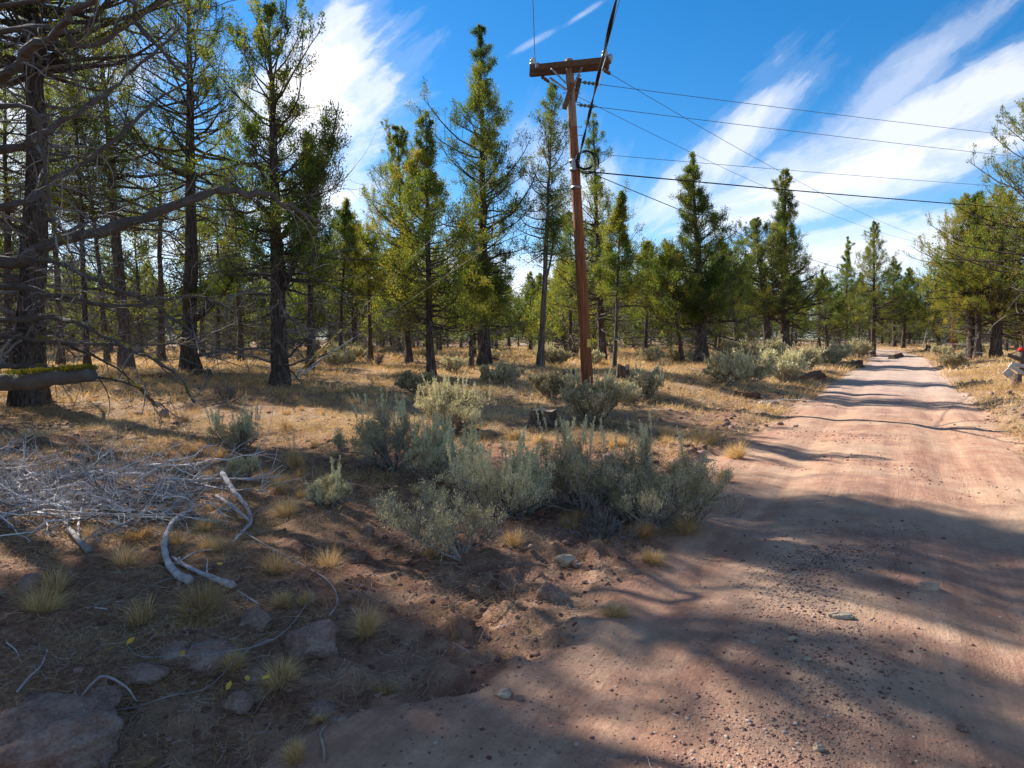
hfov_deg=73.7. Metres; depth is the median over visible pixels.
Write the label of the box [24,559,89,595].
bunchgrass
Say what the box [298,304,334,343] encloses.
juniper tree
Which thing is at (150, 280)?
juniper tree
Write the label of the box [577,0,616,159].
overhead wire
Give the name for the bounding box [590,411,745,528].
sagebrush
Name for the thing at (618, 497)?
sagebrush
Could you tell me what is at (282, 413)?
bunchgrass
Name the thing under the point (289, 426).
bunchgrass
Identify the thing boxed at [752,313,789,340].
juniper tree
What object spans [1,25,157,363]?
juniper tree
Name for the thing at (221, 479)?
dead branch
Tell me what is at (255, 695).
rock
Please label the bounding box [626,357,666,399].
sagebrush
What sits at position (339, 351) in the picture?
sagebrush
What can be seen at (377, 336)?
juniper tree
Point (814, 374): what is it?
fallen log
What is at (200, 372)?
tree stump
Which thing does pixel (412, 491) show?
bunchgrass
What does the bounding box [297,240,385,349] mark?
juniper tree
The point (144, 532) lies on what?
bunchgrass
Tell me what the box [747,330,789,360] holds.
sagebrush
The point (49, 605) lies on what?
bunchgrass
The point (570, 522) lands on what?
bunchgrass
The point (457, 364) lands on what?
sagebrush
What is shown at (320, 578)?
twig litter
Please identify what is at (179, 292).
juniper tree
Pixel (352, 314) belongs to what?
juniper tree
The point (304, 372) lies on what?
guy anchor
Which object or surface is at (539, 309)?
juniper tree
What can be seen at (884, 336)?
juniper tree
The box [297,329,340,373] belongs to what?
guy guard
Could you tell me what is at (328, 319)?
juniper tree
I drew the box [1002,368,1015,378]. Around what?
fence board
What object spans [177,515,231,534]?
bunchgrass
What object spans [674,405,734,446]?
bunchgrass
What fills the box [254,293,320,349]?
juniper tree
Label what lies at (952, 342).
utility pole
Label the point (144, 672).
rock
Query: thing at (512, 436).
bunchgrass
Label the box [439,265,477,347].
juniper tree
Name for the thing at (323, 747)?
dead branch
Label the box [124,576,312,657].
old wire
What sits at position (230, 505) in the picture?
dead branch
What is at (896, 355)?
fallen log
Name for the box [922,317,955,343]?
juniper tree
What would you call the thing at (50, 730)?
boulder
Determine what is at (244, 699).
rock
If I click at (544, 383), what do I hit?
sagebrush
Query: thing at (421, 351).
sagebrush
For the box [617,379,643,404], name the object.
sagebrush
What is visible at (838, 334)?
juniper tree
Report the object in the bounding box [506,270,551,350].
juniper tree
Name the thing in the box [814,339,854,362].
sagebrush
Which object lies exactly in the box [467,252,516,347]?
juniper tree
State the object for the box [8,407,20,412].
bunchgrass
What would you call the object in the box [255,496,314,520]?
bunchgrass
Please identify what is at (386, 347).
sagebrush
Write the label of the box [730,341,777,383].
sagebrush
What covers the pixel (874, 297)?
juniper tree
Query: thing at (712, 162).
overhead wire
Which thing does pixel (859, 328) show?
juniper tree
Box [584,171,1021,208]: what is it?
overhead wire
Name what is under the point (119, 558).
bunchgrass
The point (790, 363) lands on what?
sagebrush
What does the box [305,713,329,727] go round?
bunchgrass
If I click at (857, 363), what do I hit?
tree stump
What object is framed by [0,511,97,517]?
dead branch
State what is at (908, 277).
juniper tree
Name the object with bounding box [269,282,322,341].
juniper tree
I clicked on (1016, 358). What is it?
fence board
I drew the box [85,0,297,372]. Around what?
juniper tree
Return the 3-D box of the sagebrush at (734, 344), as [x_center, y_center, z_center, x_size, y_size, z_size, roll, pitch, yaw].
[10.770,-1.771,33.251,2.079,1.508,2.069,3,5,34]
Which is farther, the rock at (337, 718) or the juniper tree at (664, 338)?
the juniper tree at (664, 338)
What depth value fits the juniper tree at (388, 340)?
73.21 m
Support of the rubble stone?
on the road
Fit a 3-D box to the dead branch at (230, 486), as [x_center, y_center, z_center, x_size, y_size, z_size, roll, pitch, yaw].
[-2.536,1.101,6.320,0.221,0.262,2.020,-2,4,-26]
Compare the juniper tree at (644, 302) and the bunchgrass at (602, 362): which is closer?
the bunchgrass at (602, 362)
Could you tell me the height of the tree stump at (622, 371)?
0.589 m
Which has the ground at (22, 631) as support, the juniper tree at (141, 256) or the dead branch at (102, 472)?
the juniper tree at (141, 256)
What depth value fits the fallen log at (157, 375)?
21.88 m
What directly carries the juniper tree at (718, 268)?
on the ground at (22, 631)
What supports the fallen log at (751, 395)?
on the ground at (22, 631)
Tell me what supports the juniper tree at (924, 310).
on the ground at (22, 631)
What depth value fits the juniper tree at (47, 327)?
45.14 m
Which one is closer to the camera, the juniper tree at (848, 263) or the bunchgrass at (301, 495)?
the bunchgrass at (301, 495)
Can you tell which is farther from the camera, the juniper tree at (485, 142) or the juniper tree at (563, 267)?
the juniper tree at (563, 267)
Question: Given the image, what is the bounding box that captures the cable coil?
[575,150,598,173]
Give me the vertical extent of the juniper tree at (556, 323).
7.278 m
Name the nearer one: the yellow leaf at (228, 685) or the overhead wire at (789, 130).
the yellow leaf at (228, 685)
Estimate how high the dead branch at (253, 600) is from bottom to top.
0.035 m
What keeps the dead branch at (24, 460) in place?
on the brush pile twigs
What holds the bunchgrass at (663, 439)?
on the ground at (22, 631)
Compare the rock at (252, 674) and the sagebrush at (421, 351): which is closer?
the rock at (252, 674)
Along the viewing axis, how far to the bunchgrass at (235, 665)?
3.63 m
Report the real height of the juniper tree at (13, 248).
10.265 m
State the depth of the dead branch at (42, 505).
6.09 m
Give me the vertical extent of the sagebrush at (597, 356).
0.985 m
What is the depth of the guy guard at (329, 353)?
20.96 m
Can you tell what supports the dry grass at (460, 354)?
on the ground at (22, 631)
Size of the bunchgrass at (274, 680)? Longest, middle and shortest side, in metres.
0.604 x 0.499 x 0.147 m
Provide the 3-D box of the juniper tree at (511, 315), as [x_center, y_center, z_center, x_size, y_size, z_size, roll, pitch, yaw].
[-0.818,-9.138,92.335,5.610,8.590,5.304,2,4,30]
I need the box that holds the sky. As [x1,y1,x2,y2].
[0,0,1023,339]
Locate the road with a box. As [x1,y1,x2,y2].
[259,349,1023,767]
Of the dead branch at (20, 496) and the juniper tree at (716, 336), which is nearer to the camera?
the dead branch at (20, 496)
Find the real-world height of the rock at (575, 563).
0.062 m
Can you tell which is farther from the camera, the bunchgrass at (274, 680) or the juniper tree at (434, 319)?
the juniper tree at (434, 319)
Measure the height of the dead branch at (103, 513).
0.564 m
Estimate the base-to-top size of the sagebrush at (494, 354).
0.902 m
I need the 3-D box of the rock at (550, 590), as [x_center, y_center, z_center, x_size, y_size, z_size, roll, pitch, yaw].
[0.269,1.484,4.731,0.249,0.245,0.170,0,4,0]
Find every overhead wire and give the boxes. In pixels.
[532,0,534,55]
[550,82,935,245]
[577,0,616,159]
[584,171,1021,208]
[587,153,1016,187]
[587,171,931,288]
[599,107,1016,156]
[605,0,619,52]
[605,85,1023,136]
[611,74,944,243]
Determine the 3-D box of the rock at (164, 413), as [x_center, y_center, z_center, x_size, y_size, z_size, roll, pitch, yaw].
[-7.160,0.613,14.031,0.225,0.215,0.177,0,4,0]
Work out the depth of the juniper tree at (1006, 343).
58.56 m
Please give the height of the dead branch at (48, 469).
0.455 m
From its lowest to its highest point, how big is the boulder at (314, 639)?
0.277 m
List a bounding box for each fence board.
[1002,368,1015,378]
[1007,353,1023,362]
[1008,364,1023,374]
[1011,362,1023,367]
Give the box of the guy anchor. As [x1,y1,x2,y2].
[292,363,318,379]
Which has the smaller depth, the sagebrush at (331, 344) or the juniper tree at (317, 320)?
the sagebrush at (331, 344)
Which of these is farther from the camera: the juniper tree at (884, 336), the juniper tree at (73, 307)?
the juniper tree at (884, 336)
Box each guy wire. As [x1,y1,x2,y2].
[310,191,570,367]
[342,108,561,328]
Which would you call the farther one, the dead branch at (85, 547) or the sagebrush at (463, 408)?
the sagebrush at (463, 408)
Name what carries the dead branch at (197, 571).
on the ground at (22, 631)
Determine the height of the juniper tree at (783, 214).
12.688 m
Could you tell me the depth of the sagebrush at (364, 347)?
48.63 m
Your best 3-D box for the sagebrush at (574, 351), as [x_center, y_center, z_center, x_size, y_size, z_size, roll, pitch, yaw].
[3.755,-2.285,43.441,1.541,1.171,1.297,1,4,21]
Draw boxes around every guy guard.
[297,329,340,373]
[307,338,352,368]
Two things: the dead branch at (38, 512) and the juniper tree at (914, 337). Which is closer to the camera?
the dead branch at (38, 512)
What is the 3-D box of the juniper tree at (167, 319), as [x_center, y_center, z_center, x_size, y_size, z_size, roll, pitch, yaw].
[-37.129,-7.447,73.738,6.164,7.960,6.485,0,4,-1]
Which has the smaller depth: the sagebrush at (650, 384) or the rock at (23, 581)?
the rock at (23, 581)
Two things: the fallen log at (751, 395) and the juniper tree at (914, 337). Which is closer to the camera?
the fallen log at (751, 395)
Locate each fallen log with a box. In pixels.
[0,363,103,390]
[136,373,174,380]
[735,391,761,398]
[789,370,825,381]
[888,353,903,358]
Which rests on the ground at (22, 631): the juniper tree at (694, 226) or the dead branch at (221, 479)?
the juniper tree at (694, 226)
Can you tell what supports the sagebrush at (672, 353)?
on the ground at (22, 631)
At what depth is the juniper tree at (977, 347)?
42.95 m
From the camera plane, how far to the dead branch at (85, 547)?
5.45 m
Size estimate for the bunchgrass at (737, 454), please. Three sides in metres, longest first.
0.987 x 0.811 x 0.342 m
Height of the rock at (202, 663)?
0.168 m
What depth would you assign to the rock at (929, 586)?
4.69 m
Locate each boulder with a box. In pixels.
[0,692,123,767]
[283,618,337,660]
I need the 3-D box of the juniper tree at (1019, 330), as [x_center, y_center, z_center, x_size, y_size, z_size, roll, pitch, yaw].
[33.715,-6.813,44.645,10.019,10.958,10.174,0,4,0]
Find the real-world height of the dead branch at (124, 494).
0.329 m
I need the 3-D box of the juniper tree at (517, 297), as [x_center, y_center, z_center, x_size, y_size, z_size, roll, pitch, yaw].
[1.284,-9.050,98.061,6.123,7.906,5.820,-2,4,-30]
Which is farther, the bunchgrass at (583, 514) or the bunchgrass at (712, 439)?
the bunchgrass at (712, 439)
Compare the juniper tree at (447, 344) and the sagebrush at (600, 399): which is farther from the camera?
the juniper tree at (447, 344)
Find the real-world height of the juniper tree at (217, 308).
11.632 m
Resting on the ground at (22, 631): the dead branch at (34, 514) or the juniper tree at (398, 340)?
the juniper tree at (398, 340)
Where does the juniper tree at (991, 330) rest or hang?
on the ground at (22, 631)
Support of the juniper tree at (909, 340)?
on the ground at (22, 631)
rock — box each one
[17,573,43,590]
[88,685,122,708]
[119,662,170,685]
[135,410,147,414]
[156,640,189,666]
[158,409,168,416]
[182,639,235,678]
[222,691,253,715]
[237,607,275,632]
[243,668,270,685]
[249,687,265,703]
[301,699,337,716]
[329,713,350,723]
[362,526,374,534]
[494,688,511,698]
[514,695,523,701]
[534,581,568,602]
[555,554,575,567]
[571,560,583,568]
[787,636,796,640]
[802,656,811,660]
[812,742,824,751]
[827,611,854,619]
[916,581,939,591]
[955,723,967,731]
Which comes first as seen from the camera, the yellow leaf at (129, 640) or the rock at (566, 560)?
the yellow leaf at (129, 640)
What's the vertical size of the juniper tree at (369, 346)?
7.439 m
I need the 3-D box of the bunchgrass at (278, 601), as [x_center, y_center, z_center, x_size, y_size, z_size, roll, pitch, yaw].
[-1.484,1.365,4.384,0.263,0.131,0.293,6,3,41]
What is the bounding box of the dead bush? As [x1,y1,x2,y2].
[210,381,244,401]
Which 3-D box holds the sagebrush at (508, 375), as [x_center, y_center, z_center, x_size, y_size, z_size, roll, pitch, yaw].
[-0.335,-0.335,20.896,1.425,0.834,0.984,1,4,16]
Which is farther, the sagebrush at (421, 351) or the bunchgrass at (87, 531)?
the sagebrush at (421, 351)
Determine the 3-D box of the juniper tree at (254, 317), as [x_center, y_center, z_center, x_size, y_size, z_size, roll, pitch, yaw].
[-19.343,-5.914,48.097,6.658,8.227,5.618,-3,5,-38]
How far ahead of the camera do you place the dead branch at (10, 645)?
3.88 m
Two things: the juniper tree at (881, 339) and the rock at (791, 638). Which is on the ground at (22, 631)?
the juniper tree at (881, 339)
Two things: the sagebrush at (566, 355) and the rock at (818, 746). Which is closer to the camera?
the rock at (818, 746)
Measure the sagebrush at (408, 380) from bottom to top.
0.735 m
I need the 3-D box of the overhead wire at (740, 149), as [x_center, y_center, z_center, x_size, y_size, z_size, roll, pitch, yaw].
[22.997,-10.578,41.844,0.014,1.872,62.221,3,5,41]
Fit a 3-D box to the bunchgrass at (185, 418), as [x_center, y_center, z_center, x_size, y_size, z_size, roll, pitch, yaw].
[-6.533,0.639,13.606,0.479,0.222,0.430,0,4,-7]
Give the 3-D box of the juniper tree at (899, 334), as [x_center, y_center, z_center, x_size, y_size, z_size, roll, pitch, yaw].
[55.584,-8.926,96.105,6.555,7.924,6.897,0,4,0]
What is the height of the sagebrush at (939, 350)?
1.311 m
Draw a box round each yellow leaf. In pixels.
[126,637,133,643]
[226,681,231,689]
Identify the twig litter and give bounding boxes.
[0,406,1022,767]
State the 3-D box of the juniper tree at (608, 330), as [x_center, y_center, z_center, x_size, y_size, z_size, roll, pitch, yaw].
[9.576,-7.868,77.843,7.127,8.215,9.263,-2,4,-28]
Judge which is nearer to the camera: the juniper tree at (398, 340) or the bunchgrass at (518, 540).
the bunchgrass at (518, 540)
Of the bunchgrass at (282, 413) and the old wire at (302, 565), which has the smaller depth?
the old wire at (302, 565)
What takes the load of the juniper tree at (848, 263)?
on the ground at (22, 631)
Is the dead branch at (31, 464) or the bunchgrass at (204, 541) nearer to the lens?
the bunchgrass at (204, 541)
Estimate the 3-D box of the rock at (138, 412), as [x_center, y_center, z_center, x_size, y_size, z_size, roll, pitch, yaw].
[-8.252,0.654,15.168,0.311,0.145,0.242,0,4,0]
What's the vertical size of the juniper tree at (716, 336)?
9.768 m
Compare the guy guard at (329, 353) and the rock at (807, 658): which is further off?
the guy guard at (329, 353)
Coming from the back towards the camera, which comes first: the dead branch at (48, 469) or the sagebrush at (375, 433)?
the sagebrush at (375, 433)
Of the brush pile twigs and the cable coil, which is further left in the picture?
the brush pile twigs
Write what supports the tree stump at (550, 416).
on the ground at (22, 631)
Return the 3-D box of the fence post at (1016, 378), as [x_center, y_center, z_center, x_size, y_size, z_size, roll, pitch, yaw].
[16.311,-0.068,22.060,0.290,0.529,0.280,0,4,0]
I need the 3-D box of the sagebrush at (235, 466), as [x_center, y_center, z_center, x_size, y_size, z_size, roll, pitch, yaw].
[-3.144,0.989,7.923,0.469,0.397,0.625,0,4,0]
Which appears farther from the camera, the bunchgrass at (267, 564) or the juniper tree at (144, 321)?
the juniper tree at (144, 321)
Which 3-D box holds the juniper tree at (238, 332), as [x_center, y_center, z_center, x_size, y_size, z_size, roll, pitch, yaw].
[-14.012,-6.661,34.839,5.896,11.373,6.440,4,5,42]
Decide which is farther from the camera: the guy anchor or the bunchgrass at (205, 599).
the guy anchor
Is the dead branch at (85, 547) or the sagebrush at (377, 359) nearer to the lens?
the dead branch at (85, 547)
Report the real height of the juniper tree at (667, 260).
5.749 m
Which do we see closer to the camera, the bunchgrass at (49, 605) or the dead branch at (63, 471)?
the bunchgrass at (49, 605)
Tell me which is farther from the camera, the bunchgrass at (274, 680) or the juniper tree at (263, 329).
the juniper tree at (263, 329)
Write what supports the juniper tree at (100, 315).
on the ground at (22, 631)
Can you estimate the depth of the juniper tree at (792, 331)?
62.09 m
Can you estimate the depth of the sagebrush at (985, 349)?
52.41 m
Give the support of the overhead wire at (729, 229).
attached to the utility pole at (952, 342)
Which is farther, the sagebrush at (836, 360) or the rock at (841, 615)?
the sagebrush at (836, 360)
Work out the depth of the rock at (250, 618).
4.07 m
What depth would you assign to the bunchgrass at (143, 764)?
3.03 m
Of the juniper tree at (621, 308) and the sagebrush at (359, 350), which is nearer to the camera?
the sagebrush at (359, 350)
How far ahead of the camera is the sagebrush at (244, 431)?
10.08 m
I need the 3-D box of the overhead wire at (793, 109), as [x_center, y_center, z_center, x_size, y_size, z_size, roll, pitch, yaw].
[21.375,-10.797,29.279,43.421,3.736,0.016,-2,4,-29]
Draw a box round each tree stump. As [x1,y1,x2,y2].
[190,368,214,376]
[525,408,560,430]
[562,369,577,377]
[615,364,629,381]
[850,360,865,367]
[866,350,877,356]
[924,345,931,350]
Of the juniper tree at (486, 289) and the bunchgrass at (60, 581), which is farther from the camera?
the juniper tree at (486, 289)
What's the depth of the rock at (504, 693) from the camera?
3.36 m
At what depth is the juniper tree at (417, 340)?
70.08 m
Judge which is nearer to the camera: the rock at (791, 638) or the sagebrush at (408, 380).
the rock at (791, 638)
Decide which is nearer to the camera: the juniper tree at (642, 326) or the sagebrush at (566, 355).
the sagebrush at (566, 355)
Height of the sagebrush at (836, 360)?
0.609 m
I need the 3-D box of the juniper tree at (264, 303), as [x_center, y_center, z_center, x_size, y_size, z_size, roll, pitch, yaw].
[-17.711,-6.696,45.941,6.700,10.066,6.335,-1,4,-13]
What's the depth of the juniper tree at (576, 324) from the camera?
53.72 m
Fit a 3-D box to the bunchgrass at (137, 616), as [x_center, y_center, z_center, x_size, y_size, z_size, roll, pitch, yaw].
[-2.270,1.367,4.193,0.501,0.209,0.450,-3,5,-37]
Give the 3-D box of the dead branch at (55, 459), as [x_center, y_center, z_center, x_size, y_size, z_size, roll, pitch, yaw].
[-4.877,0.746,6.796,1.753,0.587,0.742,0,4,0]
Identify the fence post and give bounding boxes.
[1011,374,1021,386]
[1017,348,1023,375]
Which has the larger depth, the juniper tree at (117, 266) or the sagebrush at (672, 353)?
the sagebrush at (672, 353)
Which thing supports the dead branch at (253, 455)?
on the brush pile twigs
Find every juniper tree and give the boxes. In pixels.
[0,0,209,407]
[0,0,212,368]
[0,0,374,440]
[0,49,104,369]
[0,76,143,365]
[0,199,68,346]
[0,268,94,353]
[0,273,91,351]
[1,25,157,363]
[48,255,114,350]
[51,88,157,363]
[51,267,144,354]
[67,202,181,351]
[69,274,116,349]
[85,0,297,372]
[100,126,205,361]
[112,274,166,350]
[126,261,173,346]
[142,288,180,348]
[151,209,246,356]
[152,0,391,386]
[162,161,256,358]
[167,143,293,361]
[174,291,269,346]
[176,286,260,348]
[197,241,269,353]
[202,214,299,355]
[224,257,306,352]
[252,131,344,369]
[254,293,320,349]
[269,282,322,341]
[286,232,339,346]
[296,286,332,344]
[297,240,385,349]
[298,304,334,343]
[300,249,349,348]
[317,196,383,362]
[318,208,392,345]
[332,230,397,360]
[336,118,452,363]
[343,294,376,340]
[343,306,395,348]
[353,108,500,375]
[361,303,424,345]
[363,226,477,357]
[371,236,421,353]
[397,324,434,348]
[404,23,550,366]
[411,281,460,351]
[413,245,465,351]
[433,332,459,346]
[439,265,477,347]
[447,278,525,355]
[451,256,511,368]
[452,267,520,348]
[453,295,528,349]
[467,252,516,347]
[501,272,555,343]
[502,287,518,346]
[504,294,528,345]
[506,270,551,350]
[508,81,583,366]
[513,289,553,344]
[517,261,610,356]
[520,276,612,349]
[534,111,663,361]
[538,208,608,359]
[550,264,607,350]
[572,222,643,352]
[588,190,662,367]
[590,296,619,347]
[596,236,690,350]
[596,294,680,348]
[606,300,649,347]
[613,239,676,359]
[633,238,704,362]
[644,150,772,362]
[648,301,688,346]
[653,282,690,348]
[661,237,756,349]
[663,308,732,350]
[673,307,743,348]
[679,255,734,363]
[688,239,767,341]
[708,254,774,341]
[721,324,762,344]
[728,217,819,343]
[734,168,838,349]
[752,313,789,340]
[771,278,827,348]
[790,275,867,346]
[790,277,820,342]
[801,269,854,348]
[806,301,841,341]
[816,286,877,343]
[820,236,865,341]
[832,221,925,350]
[839,272,881,340]
[849,292,876,343]
[850,298,890,344]
[857,289,901,344]
[868,255,916,346]
[879,268,936,347]
[881,291,944,344]
[885,304,937,343]
[891,271,948,345]
[891,304,930,343]
[901,192,1023,358]
[901,238,985,349]
[907,286,966,346]
[913,320,936,344]
[916,190,1023,359]
[917,180,1023,358]
[918,98,1023,330]
[920,207,1023,356]
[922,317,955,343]
[956,294,1021,351]
[981,317,1019,347]
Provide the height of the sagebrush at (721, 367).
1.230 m
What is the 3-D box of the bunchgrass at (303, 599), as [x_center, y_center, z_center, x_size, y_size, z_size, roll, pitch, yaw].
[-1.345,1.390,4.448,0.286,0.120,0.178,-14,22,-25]
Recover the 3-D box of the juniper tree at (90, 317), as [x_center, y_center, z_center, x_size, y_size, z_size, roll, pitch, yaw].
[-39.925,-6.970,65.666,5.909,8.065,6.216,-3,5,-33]
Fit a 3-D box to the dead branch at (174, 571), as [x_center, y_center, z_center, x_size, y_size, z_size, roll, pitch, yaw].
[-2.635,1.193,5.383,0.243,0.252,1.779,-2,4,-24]
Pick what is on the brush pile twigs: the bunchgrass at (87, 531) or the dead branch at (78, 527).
the dead branch at (78, 527)
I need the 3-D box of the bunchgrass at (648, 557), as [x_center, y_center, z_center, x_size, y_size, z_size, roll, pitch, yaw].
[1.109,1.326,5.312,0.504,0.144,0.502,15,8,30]
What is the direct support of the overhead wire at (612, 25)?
attached to the utility pole at (568, 67)
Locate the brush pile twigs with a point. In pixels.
(34, 489)
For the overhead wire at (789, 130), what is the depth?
22.45 m
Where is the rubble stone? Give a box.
[696,450,706,456]
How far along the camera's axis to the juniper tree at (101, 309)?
30.05 m
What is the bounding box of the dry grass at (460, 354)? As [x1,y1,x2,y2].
[0,342,1023,767]
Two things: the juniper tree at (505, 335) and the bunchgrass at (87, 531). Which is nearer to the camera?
the bunchgrass at (87, 531)
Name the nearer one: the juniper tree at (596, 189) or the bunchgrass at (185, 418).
the bunchgrass at (185, 418)
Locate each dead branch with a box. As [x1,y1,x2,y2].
[0,428,202,499]
[0,433,48,486]
[0,435,128,471]
[0,441,153,490]
[0,445,75,510]
[0,479,94,518]
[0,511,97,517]
[1,452,77,474]
[2,446,86,487]
[3,457,121,511]
[5,438,151,485]
[6,642,20,661]
[11,455,92,483]
[16,650,47,692]
[18,450,122,494]
[19,468,190,508]
[28,497,227,533]
[37,466,232,532]
[38,418,188,491]
[39,508,102,553]
[46,433,127,481]
[59,449,181,493]
[62,470,224,522]
[71,492,86,535]
[81,675,136,701]
[102,440,223,506]
[147,408,280,469]
[159,500,194,584]
[162,463,285,487]
[170,446,307,492]
[171,549,235,587]
[212,491,268,520]
[220,471,252,542]
[236,589,259,604]
[319,724,326,761]
[759,395,814,403]
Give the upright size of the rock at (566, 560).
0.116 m
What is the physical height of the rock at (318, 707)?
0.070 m
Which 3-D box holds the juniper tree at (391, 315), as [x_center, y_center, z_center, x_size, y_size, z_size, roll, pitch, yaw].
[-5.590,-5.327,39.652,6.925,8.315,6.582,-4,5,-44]
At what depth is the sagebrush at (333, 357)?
27.24 m
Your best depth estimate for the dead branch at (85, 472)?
7.11 m
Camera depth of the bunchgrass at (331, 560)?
5.20 m
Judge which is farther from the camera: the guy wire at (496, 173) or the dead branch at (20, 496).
the guy wire at (496, 173)
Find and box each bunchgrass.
[2,576,98,616]
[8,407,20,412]
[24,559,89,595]
[77,523,103,537]
[90,475,134,489]
[95,543,147,567]
[100,523,163,541]
[102,592,176,628]
[135,753,158,767]
[137,432,148,438]
[149,563,250,631]
[150,529,202,545]
[158,456,188,470]
[174,413,188,421]
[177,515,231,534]
[183,532,235,551]
[203,445,237,457]
[208,501,222,510]
[213,647,258,675]
[229,651,323,703]
[252,547,297,575]
[253,472,293,486]
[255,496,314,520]
[263,476,291,494]
[264,588,295,608]
[270,733,313,767]
[274,414,300,432]
[275,426,317,468]
[278,408,292,414]
[289,588,321,606]
[292,488,305,497]
[293,466,311,476]
[299,540,351,569]
[303,438,322,446]
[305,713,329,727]
[340,599,394,644]
[355,679,407,699]
[405,483,421,493]
[418,537,443,557]
[478,429,492,437]
[492,522,540,549]
[502,429,532,439]
[530,431,550,444]
[542,510,583,528]
[556,507,609,520]
[590,597,639,618]
[599,358,610,364]
[605,435,619,447]
[614,436,631,446]
[617,516,663,538]
[631,546,674,568]
[648,422,687,436]
[656,508,714,537]
[657,434,674,442]
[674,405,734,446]
[709,465,740,483]
[716,439,758,458]
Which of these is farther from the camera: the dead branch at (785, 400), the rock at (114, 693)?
the dead branch at (785, 400)
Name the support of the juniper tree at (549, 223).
on the ground at (22, 631)
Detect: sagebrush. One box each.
[204,397,261,452]
[216,453,261,484]
[304,454,355,507]
[320,345,342,365]
[321,386,452,472]
[325,347,356,366]
[327,342,350,350]
[346,343,366,358]
[354,340,376,350]
[355,350,386,366]
[368,475,505,563]
[384,343,394,350]
[389,409,485,482]
[393,368,436,393]
[412,368,496,433]
[418,345,437,356]
[435,425,560,521]
[439,356,469,372]
[479,360,524,385]
[491,346,501,361]
[507,406,655,513]
[527,371,569,399]
[531,341,565,363]
[545,343,572,364]
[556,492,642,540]
[558,363,634,424]
[565,340,578,355]
[578,347,604,364]
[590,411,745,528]
[598,471,667,522]
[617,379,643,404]
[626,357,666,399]
[639,342,667,362]
[665,345,687,361]
[684,347,698,362]
[701,347,755,385]
[713,333,757,356]
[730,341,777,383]
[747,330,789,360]
[759,343,810,382]
[790,341,829,369]
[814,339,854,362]
[828,357,841,363]
[844,336,873,358]
[929,342,953,355]
[935,351,970,367]
[982,343,988,353]
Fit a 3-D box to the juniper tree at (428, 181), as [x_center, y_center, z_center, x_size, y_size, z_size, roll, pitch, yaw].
[-2.709,-4.579,22.622,4.870,8.946,4.412,0,4,0]
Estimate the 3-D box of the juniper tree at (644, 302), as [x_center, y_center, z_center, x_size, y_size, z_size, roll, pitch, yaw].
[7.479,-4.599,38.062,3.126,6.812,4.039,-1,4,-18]
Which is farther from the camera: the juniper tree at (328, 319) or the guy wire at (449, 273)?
the juniper tree at (328, 319)
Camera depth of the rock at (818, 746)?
2.91 m
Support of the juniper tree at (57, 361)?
on the ground at (22, 631)
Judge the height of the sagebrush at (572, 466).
1.084 m
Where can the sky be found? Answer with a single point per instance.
(949, 64)
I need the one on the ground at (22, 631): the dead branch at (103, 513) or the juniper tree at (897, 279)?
the juniper tree at (897, 279)
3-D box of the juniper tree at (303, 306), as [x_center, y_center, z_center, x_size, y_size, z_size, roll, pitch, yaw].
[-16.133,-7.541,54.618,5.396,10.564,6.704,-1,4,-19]
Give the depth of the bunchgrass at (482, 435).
11.68 m
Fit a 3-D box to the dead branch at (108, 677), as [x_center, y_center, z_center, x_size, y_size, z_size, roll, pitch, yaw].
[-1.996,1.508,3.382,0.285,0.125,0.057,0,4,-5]
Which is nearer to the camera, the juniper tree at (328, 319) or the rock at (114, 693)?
the rock at (114, 693)
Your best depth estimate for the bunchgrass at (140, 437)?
11.47 m
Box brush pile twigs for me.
[0,424,275,550]
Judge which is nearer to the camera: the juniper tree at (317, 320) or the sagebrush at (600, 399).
the sagebrush at (600, 399)
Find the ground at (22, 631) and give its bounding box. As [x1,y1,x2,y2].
[0,339,1023,767]
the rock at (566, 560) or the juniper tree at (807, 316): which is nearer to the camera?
the rock at (566, 560)
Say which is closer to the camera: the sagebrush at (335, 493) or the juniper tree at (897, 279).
the sagebrush at (335, 493)
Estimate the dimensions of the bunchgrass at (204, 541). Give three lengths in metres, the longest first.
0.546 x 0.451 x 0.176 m
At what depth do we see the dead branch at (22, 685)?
3.54 m
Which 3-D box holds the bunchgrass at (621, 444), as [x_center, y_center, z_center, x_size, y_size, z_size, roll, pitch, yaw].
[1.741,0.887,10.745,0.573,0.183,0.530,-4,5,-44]
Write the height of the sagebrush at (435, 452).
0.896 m
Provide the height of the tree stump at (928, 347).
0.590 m
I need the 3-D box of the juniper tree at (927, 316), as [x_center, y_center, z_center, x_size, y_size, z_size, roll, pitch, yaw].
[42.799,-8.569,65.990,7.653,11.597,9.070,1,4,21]
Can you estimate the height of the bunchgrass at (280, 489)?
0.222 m
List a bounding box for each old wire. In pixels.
[116,638,272,709]
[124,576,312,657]
[244,532,337,615]
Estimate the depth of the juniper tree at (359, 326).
82.42 m
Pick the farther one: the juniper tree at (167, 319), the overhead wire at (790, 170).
the juniper tree at (167, 319)
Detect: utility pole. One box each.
[529,50,612,386]
[950,248,956,349]
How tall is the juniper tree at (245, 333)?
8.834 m
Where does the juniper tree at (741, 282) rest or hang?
on the ground at (22, 631)
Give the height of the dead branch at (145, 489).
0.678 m
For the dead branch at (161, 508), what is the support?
on the brush pile twigs
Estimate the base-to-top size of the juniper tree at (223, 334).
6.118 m
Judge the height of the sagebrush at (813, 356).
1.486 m
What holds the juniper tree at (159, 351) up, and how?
on the ground at (22, 631)
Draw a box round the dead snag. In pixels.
[922,310,934,347]
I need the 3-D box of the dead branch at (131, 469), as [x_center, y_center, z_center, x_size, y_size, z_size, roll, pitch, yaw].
[-3.852,0.725,6.579,1.333,0.717,0.489,-2,4,-25]

